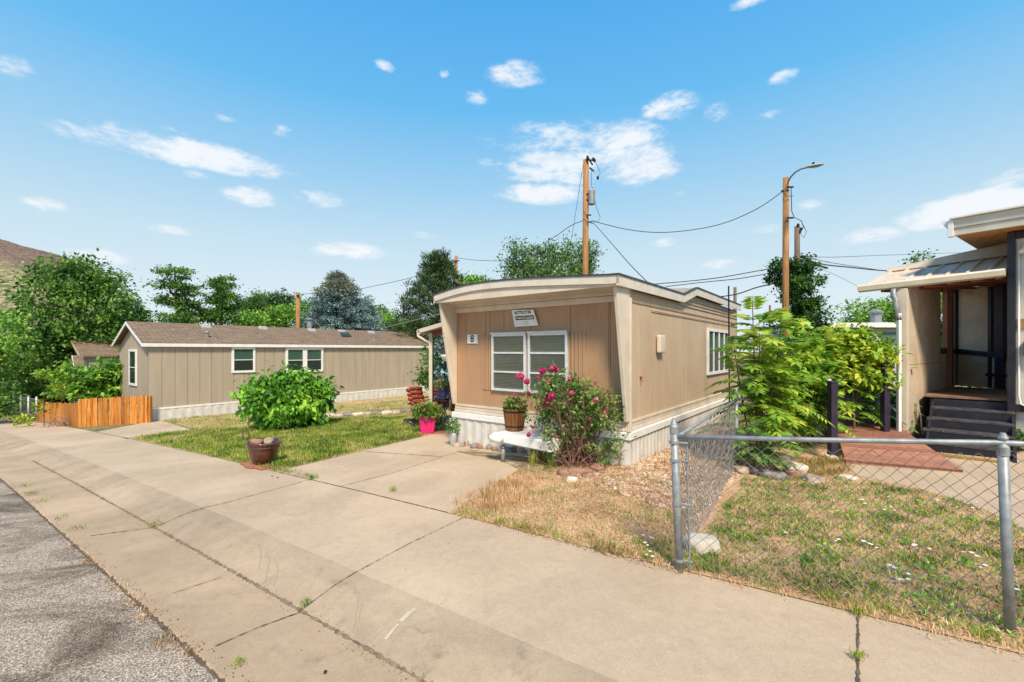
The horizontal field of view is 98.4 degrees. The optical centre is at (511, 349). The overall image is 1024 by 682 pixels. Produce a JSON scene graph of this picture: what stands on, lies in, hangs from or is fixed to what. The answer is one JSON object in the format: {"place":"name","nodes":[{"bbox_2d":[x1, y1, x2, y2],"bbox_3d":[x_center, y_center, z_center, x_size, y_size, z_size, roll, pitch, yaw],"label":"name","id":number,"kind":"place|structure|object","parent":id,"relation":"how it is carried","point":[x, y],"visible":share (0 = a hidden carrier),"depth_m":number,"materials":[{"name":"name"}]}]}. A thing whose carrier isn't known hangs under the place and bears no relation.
{"place":"outdoors","nodes":[
{"label":"outdoors","id":0,"kind":"place"},
{"bbox_2d":[0,239,126,355],"bbox_3d":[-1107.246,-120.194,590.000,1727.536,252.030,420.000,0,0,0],"label":"hill","id":1,"kind":"structure","parent":0,"point":[12,254],"depth_m":720.14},
{"bbox_2d":[0,479,219,681],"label":"road","id":2,"kind":"structure","parent":0,"point":[64,617],"depth_m":3.17,"materials":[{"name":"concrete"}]},
{"bbox_2d":[0,479,224,681],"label":"road edge dirt","id":3,"kind":"structure","parent":2,"relation":"on","point":[183,645],"depth_m":3.30,"materials":[{"name":"brown soil"}]},
{"bbox_2d":[6,485,253,681],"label":"road edge grit","id":4,"kind":"object","parent":2,"relation":"on","point":[137,600],"visible":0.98,"depth_m":3.28,"materials":[{"name":"grey gravel"}]},
{"bbox_2d":[65,541,199,656],"bbox_3d":[-1.665,1.886,2.479,7.359,0.306,0.259,0,0,35],"label":"gutter straw","id":5,"kind":"object","parent":2,"relation":"on","point":[143,615],"visible":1,"depth_m":3.32,"materials":[{"name":"beige plant"}]},
{"bbox_2d":[0,445,416,681],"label":"gutter pan","id":6,"kind":"object","parent":2,"relation":"on","point":[211,611],"visible":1,"depth_m":3.42,"materials":[{"name":"concrete"}]},
{"bbox_2d":[98,421,191,437],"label":"side driveway","id":7,"kind":"structure","parent":0,"point":[136,430],"depth_m":13.57,"materials":[{"name":"concrete"}]},
{"bbox_2d":[130,393,483,470],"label":"dry grass","id":8,"kind":"structure","parent":0,"point":[372,400],"depth_m":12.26,"materials":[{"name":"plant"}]},
{"bbox_2d":[174,447,318,478],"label":"lawn edge grass","id":9,"kind":"structure","parent":8,"relation":"on","point":[286,470],"depth_m":7.99,"materials":[{"name":"green plant"}]},
{"bbox_2d":[245,438,281,464],"bbox_3d":[-4.316,1.775,7.685,0.562,0.408,0.563,0,0,0],"label":"bowl planter","id":10,"kind":"object","parent":8,"relation":"on","point":[259,454],"visible":0.88,"depth_m":7.51,"materials":[{"name":"brown ceramic"}]},
{"bbox_2d":[226,359,344,430],"bbox_3d":[-6.446,1.377,12.450,2.982,2.288,2.576,0,0,0],"label":"shrub","id":11,"kind":"object","parent":8,"relation":"on","point":[295,398],"visible":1,"depth_m":12.03,"materials":[{"name":"green plant"}]},
{"bbox_2d":[136,414,445,469],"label":"lawn grass","id":12,"kind":"structure","parent":8,"relation":"on","point":[302,437],"depth_m":10.36,"materials":[{"name":"green plant"}]},
{"bbox_2d":[165,398,428,428],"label":"back lawn grass","id":13,"kind":"structure","parent":8,"relation":"on","point":[222,422],"depth_m":16.06,"materials":[{"name":"plant"}]},
{"bbox_2d":[406,386,442,426],"bbox_3d":[-2.325,1.488,11.623,0.862,1.011,0.640,0,0,30],"label":"patio chair","id":14,"kind":"object","parent":8,"relation":"on","point":[417,391],"visible":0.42,"depth_m":11.70,"materials":[{"name":"red plastic"}]},
{"bbox_2d":[404,336,448,406],"bbox_3d":[-2.687,0.867,16.846,2.788,3.232,2.823,0,0,0],"label":"shrub","id":15,"kind":"object","parent":8,"relation":"on","point":[423,379],"visible":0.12,"depth_m":16.42,"materials":[{"name":"green plant"}]},
{"bbox_2d":[419,430,444,434],"bbox_3d":[-1.934,1.977,10.555,0.640,0.035,0.450,0,0,-14],"label":"stone slab","id":16,"kind":"object","parent":8,"relation":"on","point":[439,432],"depth_m":10.40,"materials":[{"name":"stone"}]},
{"bbox_2d":[410,399,445,432],"bbox_3d":[-2.012,1.553,10.513,0.908,0.807,0.747,0,0,0],"label":"flower pot","id":17,"kind":"object","parent":16,"relation":"on","point":[427,420],"visible":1,"depth_m":10.36,"materials":[{"name":"pink ceramic"}]},
{"bbox_2d":[425,337,450,410],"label":"shrub","id":18,"kind":"object","parent":8,"relation":"on","point":[438,374],"visible":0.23,"depth_m":15.29,"materials":[{"name":"green plant"}]},
{"bbox_2d":[433,336,444,422],"bbox_3d":[-2.016,0.702,12.200,0.347,2.668,0.027,0,0,0],"label":"metal screen","id":19,"kind":"object","parent":8,"relation":"on","point":[437,369],"visible":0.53,"depth_m":12.19,"materials":[{"name":"metal"}]},
{"bbox_2d":[279,415,561,512],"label":"driveway","id":20,"kind":"structure","parent":0,"point":[439,479],"depth_m":6.91,"materials":[{"name":"concrete"}]},
{"bbox_2d":[433,394,457,428],"bbox_3d":[-1.623,1.585,11.200,0.940,0.829,0.940,0,0,0],"label":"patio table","id":21,"kind":"object","parent":20,"relation":"on","point":[448,396],"visible":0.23,"depth_m":11.02,"materials":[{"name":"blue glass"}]},
{"bbox_2d":[433,378,449,396],"bbox_3d":[-1.740,0.936,11.152,0.592,0.469,0.573,0,0,0],"label":"flower pot","id":22,"kind":"object","parent":21,"relation":"on","point":[443,389],"visible":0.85,"depth_m":11.05,"materials":[{"name":"blue ceramic"}]},
{"bbox_2d":[445,418,460,445],"bbox_3d":[-1.189,1.639,8.916,0.329,0.571,0.328,0,0,-21],"label":"flower pot","id":23,"kind":"object","parent":20,"relation":"on","point":[453,437],"visible":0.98,"depth_m":8.86,"materials":[{"name":"grey plastic"}]},
{"bbox_2d":[457,450,548,473],"bbox_3d":[-0.180,1.853,7.479,2.361,0.086,0.688,0,0,43],"label":"damp dirt patch","id":24,"kind":"object","parent":20,"relation":"on","point":[517,462],"visible":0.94,"depth_m":7.41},
{"bbox_2d":[488,409,578,461],"bbox_3d":[0.425,1.432,7.399,1.345,0.887,1.220,0,0,-43],"label":"bench","id":25,"kind":"object","parent":20,"relation":"on","point":[535,440],"visible":0.61,"depth_m":7.10,"materials":[{"name":"white paint"}]},
{"bbox_2d":[502,393,529,430],"bbox_3d":[0.070,1.040,7.512,0.484,0.626,0.478,0,0,20],"label":"barrel planter","id":26,"kind":"object","parent":25,"relation":"on","point":[515,417],"visible":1,"depth_m":7.40,"materials":[{"name":"wood"}]},
{"bbox_2d":[525,448,557,467],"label":"grass tuft","id":27,"kind":"object","parent":20,"relation":"on","point":[536,453],"visible":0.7,"depth_m":6.94,"materials":[{"name":"green plant"}]},
{"bbox_2d":[0,415,1023,681],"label":"sidewalk","id":28,"kind":"structure","parent":0,"point":[618,617],"depth_m":3.18,"materials":[{"name":"concrete"}]},
{"bbox_2d":[0,378,30,423],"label":"shrub","id":29,"kind":"object","parent":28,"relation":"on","point":[5,409],"visible":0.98,"depth_m":19.77,"materials":[{"name":"green plant"}]},
{"bbox_2d":[7,398,53,426],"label":"weed","id":30,"kind":"object","parent":28,"relation":"on","point":[27,420],"visible":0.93,"depth_m":17.09,"materials":[{"name":"green plant"}]},
{"bbox_2d":[29,368,67,424],"bbox_3d":[-18.196,1.941,17.364,0.724,2.571,1.473,0,0,0],"label":"shrub","id":31,"kind":"object","parent":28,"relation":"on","point":[38,373],"visible":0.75,"depth_m":17.20,"materials":[{"name":"green plant"}]},
{"bbox_2d":[0,431,618,681],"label":"kerb","id":32,"kind":"structure","parent":28,"relation":"on","point":[433,642],"depth_m":3.31,"materials":[{"name":"concrete"}]},
{"bbox_2d":[32,460,425,681],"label":"gutter dirt line","id":33,"kind":"object","parent":32,"relation":"on","point":[378,655],"visible":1,"depth_m":3.39,"materials":[{"name":"brown soil"}]},
{"bbox_2d":[257,540,362,632],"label":"tyre marks","id":34,"kind":"object","parent":32,"relation":"on","point":[349,581],"visible":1,"depth_m":3.39},
{"bbox_2d":[90,430,860,681],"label":"pavement joints","id":35,"kind":"object","parent":28,"relation":"on","point":[857,659],"visible":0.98,"depth_m":3.36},
{"bbox_2d":[0,0,1023,351],"label":"sky","id":36,"kind":"structure","parent":0,"point":[277,144],"materials":[{"name":"blue"}]},
{"bbox_2d":[2,352,1023,654],"bbox_3d":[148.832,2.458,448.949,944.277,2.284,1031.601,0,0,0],"label":"yard ground","id":37,"kind":"structure","parent":0,"point":[92,428],"depth_m":12.71,"materials":[{"name":"brown soil"}]},
{"bbox_2d":[0,309,48,398],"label":"broadleaf tree","id":38,"kind":"object","parent":37,"relation":"on","point":[5,342],"visible":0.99,"depth_m":22.13,"materials":[{"name":"green plant"}]},
{"bbox_2d":[12,394,37,416],"bbox_3d":[-25.008,2.819,22.656,3.385,1.020,0.089,0,0,28],"label":"picket fence","id":39,"kind":"object","parent":37,"relation":"on","point":[23,406],"visible":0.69,"depth_m":22.38,"materials":[{"name":"wood"}]},
{"bbox_2d":[32,414,71,427],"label":"dry bush","id":40,"kind":"object","parent":37,"relation":"on","point":[66,422],"visible":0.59,"depth_m":16.17,"materials":[{"name":"beige plant"}]},
{"bbox_2d":[42,367,71,403],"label":"shrub","id":41,"kind":"object","parent":37,"relation":"on","point":[55,374],"visible":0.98,"depth_m":16.85,"materials":[{"name":"green plant"}]},
{"bbox_2d":[39,355,122,403],"bbox_3d":[-17.666,1.690,18.788,3.208,3.081,2.971,0,0,0],"label":"shrub","id":42,"kind":"object","parent":37,"relation":"on","point":[101,380],"visible":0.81,"depth_m":18.35,"materials":[{"name":"green plant"}]},
{"bbox_2d":[0,247,162,412],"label":"broadleaf tree","id":43,"kind":"object","parent":37,"relation":"on","point":[100,286],"visible":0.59,"depth_m":25.70,"materials":[{"name":"green plant"}]},
{"bbox_2d":[65,340,118,410],"bbox_3d":[-22.356,1.550,29.170,5.800,4.300,9.690,0,0,38],"label":"mobile home","id":44,"kind":"object","parent":37,"relation":"on","point":[91,351],"visible":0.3,"depth_m":24.74,"materials":[{"name":"brown"}]},
{"bbox_2d":[37,395,151,426],"bbox_3d":[-18.054,2.557,17.818,10.869,1.882,1.493,0,0,28],"label":"picket fence","id":45,"kind":"object","parent":37,"relation":"on","point":[82,413],"visible":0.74,"depth_m":15.64,"materials":[{"name":"orange wood"}]},
{"bbox_2d":[134,263,210,323],"bbox_3d":[-25.581,-1.338,34.258,4.928,10.302,4.398,0,0,0],"label":"broadleaf tree","id":46,"kind":"object","parent":37,"relation":"on","point":[183,313],"visible":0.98,"depth_m":33.62,"materials":[{"name":"green plant"}]},
{"bbox_2d":[192,273,245,324],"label":"broadleaf tree","id":47,"kind":"object","parent":37,"relation":"on","point":[222,296],"visible":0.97,"depth_m":35.31,"materials":[{"name":"green plant"}]},
{"bbox_2d":[227,306,273,325],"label":"distant tree","id":48,"kind":"object","parent":37,"relation":"on","point":[250,319],"visible":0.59,"depth_m":49.40,"materials":[{"name":"green plant"}]},
{"bbox_2d":[233,291,272,314],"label":"distant tree","id":49,"kind":"object","parent":37,"relation":"on","point":[254,305],"visible":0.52,"depth_m":57.31,"materials":[{"name":"green plant"}]},
{"bbox_2d":[112,318,428,421],"bbox_3d":[-10.829,0.906,22.810,4.780,5.188,14.002,0,0,38],"label":"mobile home","id":50,"kind":"object","parent":37,"relation":"on","point":[176,366],"visible":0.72,"depth_m":18.67,"materials":[{"name":"grey"}]},
{"bbox_2d":[128,349,136,385],"bbox_3d":[-14.965,0.687,17.419,1.109,1.427,0.050,0,0,38],"label":"window","id":51,"kind":"structure","parent":50,"relation":"in","point":[132,353],"depth_m":17.52,"materials":[{"name":"white glass"}]},
{"bbox_2d":[231,347,255,372],"bbox_3d":[-11.279,0.416,18.562,0.050,1.069,0.908,0,0,38],"label":"window","id":52,"kind":"structure","parent":50,"relation":"in","point":[242,358],"depth_m":18.55,"materials":[{"name":"white paint"}]},
{"bbox_2d":[285,348,304,372],"bbox_3d":[-9.937,0.469,20.265,0.050,1.141,0.878,0,0,38],"label":"window","id":53,"kind":"structure","parent":50,"relation":"in","point":[292,355],"depth_m":20.28,"materials":[{"name":"white paint"}]},
{"bbox_2d":[305,348,322,371],"bbox_3d":[-9.389,0.469,20.962,0.050,1.141,0.889,0,0,38],"label":"window","id":54,"kind":"structure","parent":50,"relation":"in","point":[313,356],"depth_m":20.99,"materials":[{"name":"white paint"}]},
{"bbox_2d":[256,298,306,327],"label":"distant tree","id":55,"kind":"object","parent":37,"relation":"on","point":[280,317],"visible":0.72,"depth_m":42.84,"materials":[{"name":"green plant"}]},
{"bbox_2d":[263,287,301,310],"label":"distant tree","id":56,"kind":"object","parent":37,"relation":"on","point":[276,298],"visible":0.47,"depth_m":61.24,"materials":[{"name":"green plant"}]},
{"bbox_2d":[296,292,299,327],"bbox_3d":[-15.017,-0.224,30.979,0.338,7.639,0.358,0,0,0],"label":"utility pole","id":57,"kind":"object","parent":37,"relation":"on","point":[297,309],"visible":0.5,"depth_m":30.88,"materials":[{"name":"brown wood"}]},
{"bbox_2d":[288,270,403,390],"bbox_3d":[-13.607,-1.490,35.429,12.686,10.264,13.761,0,0,0],"label":"blue spruce","id":58,"kind":"object","parent":37,"relation":"on","point":[330,313],"visible":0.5,"depth_m":35.05,"materials":[{"name":"green plant"}]},
{"bbox_2d":[346,294,388,330],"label":"blue spruce","id":59,"kind":"object","parent":37,"relation":"on","point":[371,308],"visible":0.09,"depth_m":38.06,"materials":[{"name":"green plant"}]},
{"bbox_2d":[383,247,467,355],"bbox_3d":[-4.821,-1.928,28.602,6.653,9.844,6.932,0,0,44],"label":"pine tree","id":60,"kind":"object","parent":37,"relation":"on","point":[440,266],"visible":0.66,"depth_m":28.15,"materials":[{"name":"green plant"}]},
{"bbox_2d":[452,270,496,284],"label":"distant tree","id":61,"kind":"object","parent":37,"relation":"on","point":[471,278],"visible":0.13,"depth_m":39.43,"materials":[{"name":"green plant"}]},
{"bbox_2d":[493,230,607,278],"bbox_3d":[2.282,-2.405,26.841,6.217,9.958,5.519,0,0,-43],"label":"cottonwood tree","id":62,"kind":"object","parent":37,"relation":"on","point":[533,266],"visible":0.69,"depth_m":26.49,"materials":[{"name":"green plant"}]},
{"bbox_2d":[433,273,740,466],"bbox_3d":[2.547,0.575,10.763,3.930,4.050,8.315,0,0,38],"label":"mobile home","id":63,"kind":"object","parent":37,"relation":"on","point":[642,348],"visible":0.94,"depth_m":7.93,"materials":[{"name":"beige"}]},
{"bbox_2d":[385,314,488,409],"bbox_3d":[-1.056,0.485,12.697,4.692,3.033,4.590,0,0,37],"label":"awning","id":64,"kind":"object","parent":63,"relation":"attached to","point":[431,331],"visible":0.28,"depth_m":10.78,"materials":[{"name":"metal"}]},
{"bbox_2d":[490,331,526,391],"bbox_3d":[-0.079,0.215,8.172,0.830,1.099,0.094,0,0,38],"label":"window","id":65,"kind":"structure","parent":63,"relation":"in","point":[508,349],"depth_m":8.20,"materials":[{"name":"white glass"}]},
{"bbox_2d":[526,330,568,394],"bbox_3d":[0.599,0.215,7.638,0.840,1.099,0.094,0,0,38],"label":"window","id":66,"kind":"structure","parent":63,"relation":"in","point":[544,347],"depth_m":7.68,"materials":[{"name":"white glass"}]},
{"bbox_2d":[707,328,727,374],"bbox_3d":[5.207,0.040,11.109,0.050,1.100,2.100,0,0,38],"label":"window","id":67,"kind":"structure","parent":63,"relation":"in","point":[716,338],"depth_m":10.91,"materials":[{"name":"white paint"}]},
{"bbox_2d":[582,155,600,274],"bbox_3d":[3.506,-3.187,19.810,0.854,11.062,0.424,0,0,30],"label":"utility pole","id":68,"kind":"object","parent":37,"relation":"on","point":[588,195],"visible":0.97,"depth_m":19.88,"materials":[{"name":"brown wood"}]},
{"bbox_2d":[591,192,781,232],"bbox_3d":[7.028,-5.561,18.429,7.469,1.289,0.283,0,0,20],"label":"power cable","id":69,"kind":"object","parent":68,"relation":"attached to","point":[692,229],"visible":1,"depth_m":18.24,"materials":[{"name":"black rubber"}]},
{"bbox_2d":[679,388,788,556],"bbox_3d":[3.015,1.171,5.865,0.427,1.235,5.879,0,0,39],"label":"chain link fence","id":70,"kind":"object","parent":37,"relation":"on","point":[735,422],"visible":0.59,"depth_m":4.72,"materials":[{"name":"metal"}]},
{"bbox_2d":[794,223,806,333],"bbox_3d":[13.124,-1.902,20.262,0.911,7.886,0.464,0,0,-43],"label":"utility pole","id":71,"kind":"object","parent":37,"relation":"on","point":[797,230],"visible":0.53,"depth_m":20.40,"materials":[{"name":"brown wood"}]},
{"bbox_2d":[759,252,838,340],"bbox_3d":[13.025,-1.255,20.132,3.454,6.591,2.867,0,0,0],"label":"climbing vine","id":72,"kind":"object","parent":71,"relation":"attached to","point":[802,305],"visible":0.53,"depth_m":19.80,"materials":[{"name":"green plant"}]},
{"bbox_2d":[781,162,823,337],"bbox_3d":[11.000,-2.375,16.989,1.106,8.847,2.486,0,0,18],"label":"street lamp","id":73,"kind":"object","parent":37,"relation":"on","point":[785,259],"visible":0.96,"depth_m":17.30,"materials":[{"name":"brown wood"}]},
{"bbox_2d":[765,309,895,385],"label":"shed","id":74,"kind":"structure","parent":37,"relation":"on","point":[876,321],"depth_m":20.00,"materials":[{"name":"white paint"}]},
{"bbox_2d":[669,417,1023,634],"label":"chain link fence","id":75,"kind":"object","parent":37,"relation":"on","point":[1002,443],"visible":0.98,"depth_m":2.87,"materials":[{"name":"metal"}]},
{"bbox_2d":[798,322,918,428],"bbox_3d":[6.214,0.720,8.210,1.999,2.534,1.538,0,0,0],"label":"shrub","id":76,"kind":"object","parent":37,"relation":"on","point":[866,344],"visible":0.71,"depth_m":7.95,"materials":[{"name":"green plant"}]},
{"bbox_2d":[827,296,895,322],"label":"broadleaf tree","id":77,"kind":"object","parent":37,"relation":"on","point":[887,315],"visible":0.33,"depth_m":32.68,"materials":[{"name":"green plant"}]},
{"bbox_2d":[887,248,941,301],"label":"broadleaf tree","id":78,"kind":"object","parent":37,"relation":"on","point":[917,258],"visible":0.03,"depth_m":37.95,"materials":[{"name":"green plant"}]},
{"bbox_2d":[857,204,1023,462],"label":"mobile home","id":79,"kind":"object","parent":37,"relation":"on","point":[981,287],"visible":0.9,"depth_m":7.88,"materials":[{"name":"beige paint"}]},
{"bbox_2d":[450,422,1023,653],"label":"dirt yard","id":80,"kind":"structure","parent":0,"point":[817,447],"depth_m":4.25,"materials":[{"name":"soil"}]},
{"bbox_2d":[447,469,541,510],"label":"tall dry grass","id":81,"kind":"structure","parent":80,"relation":"on","point":[511,492],"depth_m":5.42,"materials":[{"name":"plant"}]},
{"bbox_2d":[516,361,636,470],"bbox_3d":[1.052,1.066,6.871,1.994,1.820,1.271,0,0,0],"label":"rose bush","id":82,"kind":"object","parent":80,"relation":"on","point":[573,450],"visible":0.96,"depth_m":6.76,"materials":[{"name":"green plant"}]},
{"bbox_2d":[567,467,592,474],"bbox_3d":[0.981,1.777,6.455,0.383,0.115,0.238,0,0,0],"label":"border rock","id":83,"kind":"object","parent":80,"relation":"on","point":[575,470],"visible":0.68,"depth_m":6.38,"materials":[{"name":"orange stone"}]},
{"bbox_2d":[451,453,713,572],"bbox_3d":[1.389,1.776,6.164,2.824,0.119,4.737,0,0,33],"label":"gravel scatter","id":84,"kind":"object","parent":80,"relation":"on","point":[607,553],"visible":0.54,"depth_m":4.84,"materials":[{"name":"gravel"}]},
{"bbox_2d":[454,447,734,572],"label":"dry weeds","id":85,"kind":"object","parent":80,"relation":"on","point":[593,505],"visible":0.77,"depth_m":4.93,"materials":[{"name":"plant"}]},
{"bbox_2d":[630,535,674,560],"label":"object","id":86,"kind":"object","parent":80,"relation":"on","point":[664,544],"visible":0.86,"depth_m":3.88,"materials":[{"name":"green plant"}]},
{"bbox_2d":[565,439,755,529],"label":"gravel","id":87,"kind":"structure","parent":80,"relation":"on","point":[643,470],"depth_m":6.07,"materials":[{"name":"beige gravel"}]},
{"bbox_2d":[683,532,721,555],"bbox_3d":[1.628,1.695,3.804,0.293,0.194,0.244,0,0,-18],"label":"boulder","id":88,"kind":"object","parent":80,"relation":"on","point":[704,545],"visible":0.71,"depth_m":3.72,"materials":[{"name":"white stone"}]},
{"bbox_2d":[683,548,734,573],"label":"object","id":89,"kind":"object","parent":80,"relation":"on","point":[715,558],"visible":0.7,"depth_m":3.52,"materials":[{"name":"green plant"}]},
{"bbox_2d":[453,506,1023,658],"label":"edge grass","id":90,"kind":"structure","parent":80,"relation":"on","point":[825,590],"depth_m":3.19,"materials":[{"name":"green plant"}]},
{"bbox_2d":[729,463,755,473],"bbox_3d":[3.297,1.702,6.270,0.372,0.137,0.254,0,0,-9],"label":"border rock","id":91,"kind":"object","parent":80,"relation":"on","point":[746,467],"visible":0.54,"depth_m":6.19,"materials":[{"name":"beige stone"}]},
{"bbox_2d":[692,296,835,463],"bbox_3d":[3.877,0.486,6.673,2.003,2.555,1.773,0,0,0],"label":"sumac sapling","id":92,"kind":"object","parent":80,"relation":"on","point":[782,369],"visible":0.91,"depth_m":6.66,"materials":[{"name":"green plant"}]},
{"bbox_2d":[719,420,810,469],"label":"sumac sapling","id":93,"kind":"object","parent":80,"relation":"on","point":[752,427],"visible":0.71,"depth_m":6.18,"materials":[{"name":"green plant"}]},
{"bbox_2d":[758,469,787,479],"bbox_3d":[3.508,1.692,5.939,0.237,0.131,0.328,0,0,-35],"label":"border rock","id":94,"kind":"object","parent":80,"relation":"on","point":[767,473],"visible":0.7,"depth_m":5.87,"materials":[{"name":"grey stone"}]},
{"bbox_2d":[739,320,844,449],"bbox_3d":[4.729,0.731,7.517,1.608,2.576,1.928,0,0,31],"label":"shrub","id":95,"kind":"object","parent":80,"relation":"on","point":[807,362],"visible":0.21,"depth_m":7.55,"materials":[{"name":"green plant"}]},
{"bbox_2d":[801,473,824,483],"bbox_3d":[3.913,1.679,5.718,0.229,0.104,0.336,0,0,14],"label":"border rock","id":96,"kind":"object","parent":80,"relation":"on","point":[809,477],"visible":0.66,"depth_m":5.64,"materials":[{"name":"beige stone"}]},
{"bbox_2d":[765,321,862,445],"bbox_3d":[5.271,0.589,7.915,1.840,2.309,1.547,0,0,0],"label":"sumac sapling","id":97,"kind":"object","parent":80,"relation":"on","point":[819,404],"visible":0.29,"depth_m":7.63,"materials":[{"name":"green plant"}]},
{"bbox_2d":[773,453,854,477],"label":"border plants","id":98,"kind":"object","parent":80,"relation":"on","point":[823,464],"visible":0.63,"depth_m":6.32,"materials":[{"name":"green plant"}]},
{"bbox_2d":[684,475,1023,639],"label":"bindweed leaves","id":99,"kind":"object","parent":80,"relation":"on","point":[901,568],"visible":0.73,"depth_m":3.68,"materials":[{"name":"green plant"}]},
{"bbox_2d":[686,474,1023,644],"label":"yard grass","id":100,"kind":"structure","parent":80,"relation":"on","point":[916,555],"depth_m":3.77,"materials":[{"name":"green plant"}]},
{"bbox_2d":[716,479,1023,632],"bbox_3d":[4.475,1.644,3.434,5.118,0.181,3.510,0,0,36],"label":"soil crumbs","id":101,"kind":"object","parent":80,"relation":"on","point":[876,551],"visible":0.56,"depth_m":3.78,"materials":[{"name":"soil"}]},
{"bbox_2d":[838,443,1023,527],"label":"walkway","id":102,"kind":"structure","parent":80,"relation":"on","point":[969,480],"depth_m":5.62,"materials":[{"name":"concrete"}]},
{"bbox_2d":[823,329,895,426],"bbox_3d":[6.306,0.657,8.156,1.517,2.129,1.049,0,0,8],"label":"sumac sapling","id":103,"kind":"object","parent":102,"relation":"on","point":[860,410],"visible":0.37,"depth_m":8.02,"materials":[{"name":"green plant"}]},
{"bbox_2d":[842,376,924,433],"bbox_3d":[6.952,0.937,8.330,1.376,1.541,1.348,0,0,22],"label":"sumac sapling","id":104,"kind":"object","parent":102,"relation":"on","point":[893,402],"visible":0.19,"depth_m":8.11,"materials":[{"name":"green plant"}]},
{"bbox_2d":[838,394,962,472],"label":"ramp","id":105,"kind":"structure","parent":102,"relation":"on","point":[867,428],"depth_m":6.82,"materials":[{"name":"brown wood"}]},
{"bbox_2d":[819,361,889,456],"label":"posts","id":106,"kind":"object","parent":105,"relation":"on","point":[832,394],"visible":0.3,"depth_m":6.89,"materials":[{"name":"paint"}]},
{"bbox_2d":[937,452,996,462],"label":"lumber beam","id":107,"kind":"structure","parent":102,"relation":"on","point":[968,457],"depth_m":6.59,"materials":[{"name":"beige wood"}]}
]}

